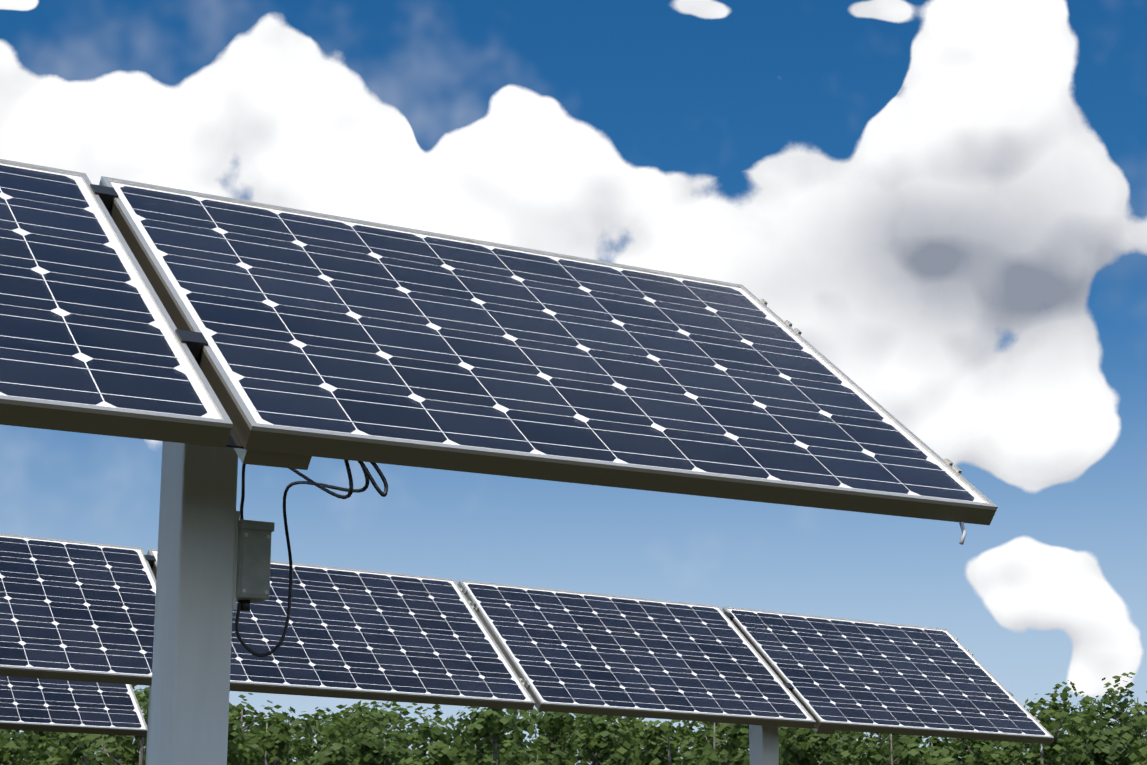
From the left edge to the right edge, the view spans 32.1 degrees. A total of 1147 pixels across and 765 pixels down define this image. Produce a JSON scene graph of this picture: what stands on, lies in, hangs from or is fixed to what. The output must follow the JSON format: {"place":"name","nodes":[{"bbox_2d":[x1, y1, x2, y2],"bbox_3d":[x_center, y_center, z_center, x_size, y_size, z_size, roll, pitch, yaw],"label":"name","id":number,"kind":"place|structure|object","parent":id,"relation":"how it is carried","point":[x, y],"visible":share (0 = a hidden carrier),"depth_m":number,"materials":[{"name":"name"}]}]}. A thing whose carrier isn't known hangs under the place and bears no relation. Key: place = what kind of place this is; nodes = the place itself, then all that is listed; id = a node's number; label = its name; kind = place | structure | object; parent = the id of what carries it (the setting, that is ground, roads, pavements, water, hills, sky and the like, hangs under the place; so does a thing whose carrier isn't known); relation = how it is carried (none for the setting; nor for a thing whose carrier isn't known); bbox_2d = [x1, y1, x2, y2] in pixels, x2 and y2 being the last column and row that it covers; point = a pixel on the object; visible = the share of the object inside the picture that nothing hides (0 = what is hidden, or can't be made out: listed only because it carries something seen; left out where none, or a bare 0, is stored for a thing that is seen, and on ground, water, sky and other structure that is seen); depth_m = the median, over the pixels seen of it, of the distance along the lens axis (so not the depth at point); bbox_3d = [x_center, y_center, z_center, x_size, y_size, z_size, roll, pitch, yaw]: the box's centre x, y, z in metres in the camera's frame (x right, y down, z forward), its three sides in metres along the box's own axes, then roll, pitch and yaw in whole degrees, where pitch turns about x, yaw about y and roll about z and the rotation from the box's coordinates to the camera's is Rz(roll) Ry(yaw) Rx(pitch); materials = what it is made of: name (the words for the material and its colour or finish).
{"place":"outdoors","nodes":[
{"label":"outdoors","id":0,"kind":"place"},
{"bbox_2d":[0,0,1146,764],"label":"sky","id":1,"kind":"structure","parent":0,"point":[946,200],"materials":[{"name":"blue"}]},
{"label":"ground","id":2,"kind":"structure","parent":0,"visible":0},
{"bbox_2d":[0,729,25,761],"bbox_3d":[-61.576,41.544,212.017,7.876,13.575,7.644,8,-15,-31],"label":"bush","id":3,"kind":"object","parent":2,"relation":"on","point":[4,730],"visible":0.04,"depth_m":211.09,"materials":[{"name":"green plant"}]},
{"bbox_2d":[0,730,29,764],"bbox_3d":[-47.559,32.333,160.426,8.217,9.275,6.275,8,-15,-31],"label":"bush","id":4,"kind":"object","parent":2,"relation":"on","point":[13,749],"visible":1,"depth_m":160.33,"materials":[{"name":"green plant"}]},
{"bbox_2d":[0,731,32,764],"bbox_3d":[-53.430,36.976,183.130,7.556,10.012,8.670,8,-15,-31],"label":"bush","id":5,"kind":"object","parent":2,"relation":"on","point":[19,762],"visible":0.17,"depth_m":182.42,"materials":[{"name":"green plant"}]},
{"bbox_2d":[11,730,46,762],"bbox_3d":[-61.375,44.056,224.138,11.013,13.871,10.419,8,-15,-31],"label":"bush","id":6,"kind":"object","parent":2,"relation":"on","point":[33,758],"depth_m":225.30,"materials":[{"name":"green plant"}]},
{"bbox_2d":[1,730,81,764],"bbox_3d":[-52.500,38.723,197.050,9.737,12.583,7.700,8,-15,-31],"label":"bush","id":7,"kind":"object","parent":2,"relation":"on","point":[33,741],"visible":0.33,"depth_m":195.54,"materials":[{"name":"green plant"}]},
{"bbox_2d":[10,730,77,764],"bbox_3d":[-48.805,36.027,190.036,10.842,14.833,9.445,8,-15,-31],"label":"bush","id":8,"kind":"object","parent":2,"relation":"on","point":[26,734],"visible":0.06,"depth_m":188.78,"materials":[{"name":"green plant"}]},
{"bbox_2d":[30,736,72,764],"bbox_3d":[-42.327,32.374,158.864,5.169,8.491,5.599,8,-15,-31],"label":"bush","id":9,"kind":"object","parent":2,"relation":"on","point":[54,758],"visible":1,"depth_m":159.22,"materials":[{"name":"green plant"}]},
{"bbox_2d":[0,676,146,743],"bbox_3d":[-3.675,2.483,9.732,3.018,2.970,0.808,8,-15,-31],"label":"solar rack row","id":10,"kind":"object","parent":2,"relation":"on","point":[46,705],"visible":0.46,"depth_m":10.28,"materials":[{"name":"blue glass"}]},
{"bbox_2d":[45,731,135,764],"bbox_3d":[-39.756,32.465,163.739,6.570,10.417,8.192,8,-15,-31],"label":"bush","id":11,"kind":"object","parent":2,"relation":"on","point":[77,754],"visible":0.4,"depth_m":162.44,"materials":[{"name":"green plant"}]},
{"bbox_2d":[70,685,148,764],"bbox_3d":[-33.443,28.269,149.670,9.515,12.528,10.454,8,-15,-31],"label":"bush","id":12,"kind":"object","parent":2,"relation":"on","point":[139,743],"visible":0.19,"depth_m":148.51,"materials":[{"name":"green plant"}]},
{"bbox_2d":[74,734,145,764],"bbox_3d":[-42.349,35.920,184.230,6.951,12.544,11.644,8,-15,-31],"label":"bush","id":13,"kind":"object","parent":2,"relation":"on","point":[136,755],"visible":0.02,"depth_m":184.49,"materials":[{"name":"green plant"}]},
{"bbox_2d":[107,697,147,764],"bbox_3d":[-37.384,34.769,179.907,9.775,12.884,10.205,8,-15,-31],"label":"bush","id":14,"kind":"object","parent":2,"relation":"on","point":[131,756],"visible":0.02,"depth_m":180.75,"materials":[{"name":"green plant"}]},
{"bbox_2d":[124,745,146,764],"bbox_3d":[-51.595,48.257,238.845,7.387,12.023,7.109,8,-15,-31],"label":"bush","id":15,"kind":"object","parent":2,"relation":"on","point":[127,759],"visible":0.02,"depth_m":239.01,"materials":[{"name":"green plant"}]},
{"bbox_2d":[227,702,250,764],"bbox_3d":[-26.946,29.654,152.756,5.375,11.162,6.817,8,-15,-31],"label":"bush","id":16,"kind":"object","parent":2,"relation":"on","point":[232,758],"visible":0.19,"depth_m":152.87,"materials":[{"name":"green plant"}]},
{"bbox_2d":[242,706,275,749],"bbox_3d":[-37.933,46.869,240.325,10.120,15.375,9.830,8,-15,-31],"label":"bush","id":17,"kind":"object","parent":2,"relation":"on","point":[265,716],"depth_m":239.59,"materials":[{"name":"green plant"}]},
{"bbox_2d":[232,693,288,764],"bbox_3d":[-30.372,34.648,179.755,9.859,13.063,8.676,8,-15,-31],"label":"bush","id":18,"kind":"object","parent":2,"relation":"on","point":[241,711],"visible":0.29,"depth_m":180.19,"materials":[{"name":"green plant"}]},
{"bbox_2d":[248,725,274,764],"bbox_3d":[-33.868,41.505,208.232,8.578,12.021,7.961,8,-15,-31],"label":"bush","id":19,"kind":"object","parent":2,"relation":"on","point":[258,733],"visible":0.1,"depth_m":208.83,"materials":[{"name":"green plant"}]},
{"bbox_2d":[0,533,534,764],"bbox_3d":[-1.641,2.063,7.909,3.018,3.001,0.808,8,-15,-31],"label":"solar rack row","id":20,"kind":"object","parent":2,"relation":"on","point":[70,610],"visible":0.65,"depth_m":8.27,"materials":[{"name":"blue glass"}]},
{"bbox_2d":[227,705,318,764],"bbox_3d":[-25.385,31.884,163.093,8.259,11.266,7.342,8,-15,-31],"label":"bush","id":21,"kind":"object","parent":2,"relation":"on","point":[275,735],"visible":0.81,"depth_m":163.56,"materials":[{"name":"green plant"}]},
{"bbox_2d":[237,736,339,764],"bbox_3d":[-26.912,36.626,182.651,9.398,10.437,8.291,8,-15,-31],"label":"bush","id":22,"kind":"object","parent":2,"relation":"on","point":[303,760],"visible":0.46,"depth_m":183.79,"materials":[{"name":"green plant"}]},
{"bbox_2d":[290,713,343,764],"bbox_3d":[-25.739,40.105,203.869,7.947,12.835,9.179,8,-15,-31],"label":"bush","id":23,"kind":"object","parent":2,"relation":"on","point":[321,743],"visible":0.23,"depth_m":204.79,"materials":[{"name":"green plant"}]},
{"bbox_2d":[289,704,361,757],"bbox_3d":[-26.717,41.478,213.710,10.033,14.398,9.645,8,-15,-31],"label":"bush","id":24,"kind":"object","parent":2,"relation":"on","point":[335,716],"visible":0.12,"depth_m":214.37,"materials":[{"name":"green plant"}]},
{"bbox_2d":[307,729,359,764],"bbox_3d":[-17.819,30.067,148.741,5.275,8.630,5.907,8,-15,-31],"label":"bush","id":25,"kind":"object","parent":2,"relation":"on","point":[331,755],"visible":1,"depth_m":147.56,"materials":[{"name":"green plant"}]},
{"bbox_2d":[294,702,389,764],"bbox_3d":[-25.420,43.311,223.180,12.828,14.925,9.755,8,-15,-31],"label":"bush","id":26,"kind":"object","parent":2,"relation":"on","point":[367,717],"visible":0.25,"depth_m":222.88,"materials":[{"name":"green plant"}]},
{"bbox_2d":[318,703,371,764],"bbox_3d":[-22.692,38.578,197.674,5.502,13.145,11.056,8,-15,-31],"label":"bush","id":27,"kind":"object","parent":2,"relation":"on","point":[348,718],"visible":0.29,"depth_m":196.85,"materials":[{"name":"green plant"}]},
{"bbox_2d":[325,700,415,753],"bbox_3d":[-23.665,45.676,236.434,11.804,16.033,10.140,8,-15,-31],"label":"bush","id":28,"kind":"object","parent":2,"relation":"on","point":[381,723],"visible":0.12,"depth_m":237.01,"materials":[{"name":"green plant"}]},
{"bbox_2d":[351,733,419,764],"bbox_3d":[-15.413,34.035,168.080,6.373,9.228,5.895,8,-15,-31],"label":"bush","id":29,"kind":"object","parent":2,"relation":"on","point":[378,750],"visible":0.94,"depth_m":168.46,"materials":[{"name":"green plant"}]},
{"bbox_2d":[356,727,419,762],"bbox_3d":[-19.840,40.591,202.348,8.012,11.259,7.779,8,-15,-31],"label":"bush","id":30,"kind":"object","parent":2,"relation":"on","point":[373,731],"visible":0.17,"depth_m":201.77,"materials":[{"name":"green plant"}]},
{"bbox_2d":[367,701,433,758],"bbox_3d":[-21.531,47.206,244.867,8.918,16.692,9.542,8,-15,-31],"label":"bush","id":31,"kind":"object","parent":2,"relation":"on","point":[392,703],"visible":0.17,"depth_m":245.58,"materials":[{"name":"green plant"}]},
{"bbox_2d":[380,703,476,764],"bbox_3d":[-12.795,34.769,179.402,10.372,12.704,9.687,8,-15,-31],"label":"bush","id":32,"kind":"object","parent":2,"relation":"on","point":[439,735],"visible":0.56,"depth_m":179.00,"materials":[{"name":"green plant"}]},
{"bbox_2d":[400,725,470,764],"bbox_3d":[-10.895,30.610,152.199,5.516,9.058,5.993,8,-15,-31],"label":"bush","id":33,"kind":"object","parent":2,"relation":"on","point":[439,753],"visible":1,"depth_m":151.02,"materials":[{"name":"green plant"}]},
{"bbox_2d":[449,710,468,751],"bbox_3d":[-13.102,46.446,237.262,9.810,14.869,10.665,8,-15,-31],"label":"bush","id":34,"kind":"object","parent":2,"relation":"on","point":[458,728],"visible":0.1,"depth_m":237.50,"materials":[{"name":"green plant"}]},
{"bbox_2d":[458,739,515,764],"bbox_3d":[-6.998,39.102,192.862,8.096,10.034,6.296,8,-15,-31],"label":"bush","id":35,"kind":"object","parent":2,"relation":"on","point":[487,756],"visible":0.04,"depth_m":191.91,"materials":[{"name":"green plant"}]},
{"bbox_2d":[452,706,531,764],"bbox_3d":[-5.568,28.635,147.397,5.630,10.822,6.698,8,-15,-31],"label":"bush","id":36,"kind":"object","parent":2,"relation":"on","point":[487,722],"visible":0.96,"depth_m":147.72,"materials":[{"name":"green plant"}]},
{"bbox_2d":[456,730,530,764],"bbox_3d":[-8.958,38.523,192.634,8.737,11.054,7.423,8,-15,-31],"label":"bush","id":37,"kind":"object","parent":2,"relation":"on","point":[466,747],"visible":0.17,"depth_m":193.00,"materials":[{"name":"green plant"}]},
{"bbox_2d":[0,159,997,764],"bbox_3d":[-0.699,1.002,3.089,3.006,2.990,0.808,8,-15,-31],"label":"solar panel","id":38,"kind":"object","parent":2,"relation":"on","point":[208,339],"visible":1,"depth_m":3.44,"materials":[{"name":"blue glass"}]},
{"bbox_2d":[502,710,539,757],"bbox_3d":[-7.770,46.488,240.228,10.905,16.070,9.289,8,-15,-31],"label":"bush","id":39,"kind":"object","parent":2,"relation":"on","point":[524,724],"visible":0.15,"depth_m":240.56,"materials":[{"name":"green plant"}]},
{"bbox_2d":[497,740,576,764],"bbox_3d":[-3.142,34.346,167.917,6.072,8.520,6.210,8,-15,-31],"label":"bush","id":40,"kind":"object","parent":2,"relation":"on","point":[546,758],"visible":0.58,"depth_m":167.66,"materials":[{"name":"green plant"}]},
{"bbox_2d":[509,708,576,760],"bbox_3d":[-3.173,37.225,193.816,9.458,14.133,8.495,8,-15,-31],"label":"bush","id":41,"kind":"object","parent":2,"relation":"on","point":[552,725],"visible":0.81,"depth_m":192.96,"materials":[{"name":"green plant"}]},
{"bbox_2d":[533,713,587,763],"bbox_3d":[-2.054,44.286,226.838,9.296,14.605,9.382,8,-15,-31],"label":"bush","id":42,"kind":"object","parent":2,"relation":"on","point":[559,750],"depth_m":225.20,"materials":[{"name":"green plant"}]},
{"bbox_2d":[527,714,605,764],"bbox_3d":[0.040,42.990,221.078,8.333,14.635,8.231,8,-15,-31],"label":"bush","id":43,"kind":"object","parent":2,"relation":"on","point":[566,733],"visible":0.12,"depth_m":220.41,"materials":[{"name":"green plant"}]},
{"bbox_2d":[566,713,641,764],"bbox_3d":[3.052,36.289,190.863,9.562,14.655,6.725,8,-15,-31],"label":"bush","id":44,"kind":"object","parent":2,"relation":"on","point":[582,750],"visible":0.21,"depth_m":190.51,"materials":[{"name":"green plant"}]},
{"bbox_2d":[564,714,648,764],"bbox_3d":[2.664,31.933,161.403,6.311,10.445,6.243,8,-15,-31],"label":"bush","id":45,"kind":"object","parent":2,"relation":"on","point":[617,752],"visible":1,"depth_m":161.59,"materials":[{"name":"green plant"}]},
{"bbox_2d":[573,716,642,763],"bbox_3d":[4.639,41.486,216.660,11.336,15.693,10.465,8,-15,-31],"label":"bush","id":46,"kind":"object","parent":2,"relation":"on","point":[619,719],"visible":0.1,"depth_m":216.72,"materials":[{"name":"green plant"}]},
{"bbox_2d":[602,717,656,750],"bbox_3d":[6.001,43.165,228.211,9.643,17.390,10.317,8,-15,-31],"label":"bush","id":47,"kind":"object","parent":2,"relation":"on","point":[629,723],"depth_m":226.42,"materials":[{"name":"green plant"}]},
{"bbox_2d":[626,717,697,764],"bbox_3d":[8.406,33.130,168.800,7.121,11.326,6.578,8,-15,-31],"label":"bush","id":48,"kind":"object","parent":2,"relation":"on","point":[663,756],"visible":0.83,"depth_m":169.09,"materials":[{"name":"green plant"}]},
{"bbox_2d":[631,720,693,764],"bbox_3d":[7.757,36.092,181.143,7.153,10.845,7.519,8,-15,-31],"label":"bush","id":49,"kind":"object","parent":2,"relation":"on","point":[676,746],"visible":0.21,"depth_m":181.37,"materials":[{"name":"green plant"}]},
{"bbox_2d":[678,737,717,764],"bbox_3d":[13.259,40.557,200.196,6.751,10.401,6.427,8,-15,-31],"label":"bush","id":50,"kind":"object","parent":2,"relation":"on","point":[690,739],"visible":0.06,"depth_m":199.28,"materials":[{"name":"green plant"}]},
{"bbox_2d":[683,722,748,764],"bbox_3d":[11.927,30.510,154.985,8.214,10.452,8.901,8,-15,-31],"label":"bush","id":51,"kind":"object","parent":2,"relation":"on","point":[708,752],"visible":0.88,"depth_m":154.36,"materials":[{"name":"green plant"}]},
{"bbox_2d":[683,720,749,753],"bbox_3d":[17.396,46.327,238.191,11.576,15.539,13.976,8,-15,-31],"label":"bush","id":52,"kind":"object","parent":2,"relation":"on","point":[694,723],"visible":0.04,"depth_m":239.75,"materials":[{"name":"green plant"}]},
{"bbox_2d":[690,729,749,764],"bbox_3d":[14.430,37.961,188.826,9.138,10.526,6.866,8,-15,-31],"label":"bush","id":53,"kind":"object","parent":2,"relation":"on","point":[742,757],"visible":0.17,"depth_m":188.32,"materials":[{"name":"green plant"}]},
{"bbox_2d":[707,722,744,764],"bbox_3d":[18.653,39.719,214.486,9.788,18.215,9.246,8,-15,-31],"label":"bush","id":54,"kind":"object","parent":2,"relation":"on","point":[724,737],"visible":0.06,"depth_m":213.82,"materials":[{"name":"green plant"}]},
{"bbox_2d":[458,580,1053,764],"bbox_3d":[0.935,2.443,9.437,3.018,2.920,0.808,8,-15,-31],"label":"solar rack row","id":55,"kind":"object","parent":2,"relation":"on","point":[764,675],"visible":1,"depth_m":9.56,"materials":[{"name":"blue glass"}]},
{"bbox_2d":[778,732,840,764],"bbox_3d":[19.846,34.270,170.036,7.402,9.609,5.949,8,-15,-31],"label":"bush","id":56,"kind":"object","parent":2,"relation":"on","point":[835,735],"visible":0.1,"depth_m":170.70,"materials":[{"name":"green plant"}]},
{"bbox_2d":[778,727,845,764],"bbox_3d":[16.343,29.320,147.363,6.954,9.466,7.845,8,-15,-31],"label":"bush","id":57,"kind":"object","parent":2,"relation":"on","point":[800,746],"visible":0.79,"depth_m":145.96,"materials":[{"name":"green plant"}]},
{"bbox_2d":[811,729,867,764],"bbox_3d":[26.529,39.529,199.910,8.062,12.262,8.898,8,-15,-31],"label":"bush","id":58,"kind":"object","parent":2,"relation":"on","point":[854,744],"visible":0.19,"depth_m":198.56,"materials":[{"name":"green plant"}]},
{"bbox_2d":[834,732,895,761],"bbox_3d":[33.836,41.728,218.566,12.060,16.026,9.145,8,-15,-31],"label":"bush","id":59,"kind":"object","parent":2,"relation":"on","point":[875,739],"visible":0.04,"depth_m":217.26,"materials":[{"name":"green plant"}]},
{"bbox_2d":[828,732,919,764],"bbox_3d":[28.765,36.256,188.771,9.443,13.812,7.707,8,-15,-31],"label":"bush","id":60,"kind":"object","parent":2,"relation":"on","point":[843,753],"visible":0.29,"depth_m":188.46,"materials":[{"name":"green plant"}]},
{"bbox_2d":[852,734,932,764],"bbox_3d":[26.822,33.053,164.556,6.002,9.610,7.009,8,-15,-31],"label":"bush","id":61,"kind":"object","parent":2,"relation":"on","point":[896,746],"visible":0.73,"depth_m":165.52,"materials":[{"name":"green plant"}]},
{"bbox_2d":[901,738,958,764],"bbox_3d":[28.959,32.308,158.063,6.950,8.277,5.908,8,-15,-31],"label":"bush","id":62,"kind":"object","parent":2,"relation":"on","point":[943,756],"visible":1,"depth_m":157.54,"materials":[{"name":"green plant"}]},
{"bbox_2d":[902,736,959,764],"bbox_3d":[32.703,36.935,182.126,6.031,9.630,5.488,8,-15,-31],"label":"bush","id":63,"kind":"object","parent":2,"relation":"on","point":[934,745],"visible":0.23,"depth_m":183.86,"materials":[{"name":"green plant"}]},
{"bbox_2d":[921,736,971,764],"bbox_3d":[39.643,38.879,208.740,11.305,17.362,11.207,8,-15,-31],"label":"bush","id":64,"kind":"object","parent":2,"relation":"on","point":[955,741],"depth_m":204.86,"materials":[{"name":"green plant"}]},
{"bbox_2d":[940,737,999,757],"bbox_3d":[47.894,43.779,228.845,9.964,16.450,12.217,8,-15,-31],"label":"bush","id":65,"kind":"object","parent":2,"relation":"on","point":[952,741],"visible":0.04,"depth_m":231.22,"materials":[{"name":"green plant"}]},
{"bbox_2d":[941,692,1012,764],"bbox_3d":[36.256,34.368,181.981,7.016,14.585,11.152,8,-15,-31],"label":"bush","id":66,"kind":"object","parent":2,"relation":"on","point":[961,748],"visible":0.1,"depth_m":183.20,"materials":[{"name":"green plant"}]},
{"bbox_2d":[964,739,1018,764],"bbox_3d":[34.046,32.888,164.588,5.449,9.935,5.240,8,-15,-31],"label":"bush","id":67,"kind":"object","parent":2,"relation":"on","point":[993,756],"visible":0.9,"depth_m":163.58,"materials":[{"name":"green plant"}]},
{"bbox_2d":[969,740,1031,764],"bbox_3d":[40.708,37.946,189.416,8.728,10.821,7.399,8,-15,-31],"label":"bush","id":68,"kind":"object","parent":2,"relation":"on","point":[1004,745],"visible":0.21,"depth_m":188.26,"materials":[{"name":"green plant"}]},
{"bbox_2d":[998,680,1102,757],"bbox_3d":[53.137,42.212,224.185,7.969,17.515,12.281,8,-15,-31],"label":"bush","id":69,"kind":"object","parent":2,"relation":"on","point":[1064,695],"visible":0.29,"depth_m":224.72,"materials":[{"name":"green plant"}]},
{"bbox_2d":[1013,698,1094,764],"bbox_3d":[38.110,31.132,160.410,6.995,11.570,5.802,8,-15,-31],"label":"bush","id":70,"kind":"object","parent":2,"relation":"on","point":[1056,747],"visible":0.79,"depth_m":160.20,"materials":[{"name":"green plant"}]},
{"bbox_2d":[1029,702,1096,764],"bbox_3d":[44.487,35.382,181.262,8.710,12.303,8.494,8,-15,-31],"label":"bush","id":71,"kind":"object","parent":2,"relation":"on","point":[1070,726],"depth_m":179.71,"materials":[{"name":"green plant"}]},
{"bbox_2d":[1043,711,1114,764],"bbox_3d":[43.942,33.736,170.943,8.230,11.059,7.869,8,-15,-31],"label":"bush","id":72,"kind":"object","parent":2,"relation":"on","point":[1082,759],"visible":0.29,"depth_m":171.19,"materials":[{"name":"green plant"}]},
{"bbox_2d":[1066,695,1146,739],"bbox_3d":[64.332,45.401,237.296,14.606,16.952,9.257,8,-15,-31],"label":"bush","id":73,"kind":"object","parent":2,"relation":"on","point":[1114,701],"visible":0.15,"depth_m":235.74,"materials":[{"name":"green plant"}]},
{"bbox_2d":[1068,710,1146,764],"bbox_3d":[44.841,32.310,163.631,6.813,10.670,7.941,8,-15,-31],"label":"bush","id":74,"kind":"object","parent":2,"relation":"on","point":[1119,751],"visible":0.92,"depth_m":162.81,"materials":[{"name":"green plant"}]},
{"bbox_2d":[1077,672,1146,742],"bbox_3d":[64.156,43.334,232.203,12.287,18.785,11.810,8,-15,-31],"label":"bush","id":75,"kind":"object","parent":2,"relation":"on","point":[1124,718],"visible":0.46,"depth_m":232.78,"materials":[{"name":"green plant"}]},
{"bbox_2d":[1127,733,1145,763],"bbox_3d":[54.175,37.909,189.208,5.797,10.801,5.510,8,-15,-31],"label":"bush","id":76,"kind":"object","parent":2,"relation":"on","point":[1139,738],"visible":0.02,"depth_m":189.07,"materials":[{"name":"green plant"}]},
{"bbox_2d":[1129,738,1146,764],"bbox_3d":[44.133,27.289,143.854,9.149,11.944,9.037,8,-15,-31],"label":"bush","id":77,"kind":"object","parent":2,"relation":"on","point":[1134,757],"visible":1,"depth_m":144.14,"materials":[{"name":"green plant"}]},
{"bbox_2d":[1130,714,1146,764],"bbox_3d":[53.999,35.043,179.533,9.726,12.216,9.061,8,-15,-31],"label":"bush","id":78,"kind":"object","parent":2,"relation":"on","point":[1144,717],"visible":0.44,"depth_m":178.20,"materials":[{"name":"green plant"}]}
]}

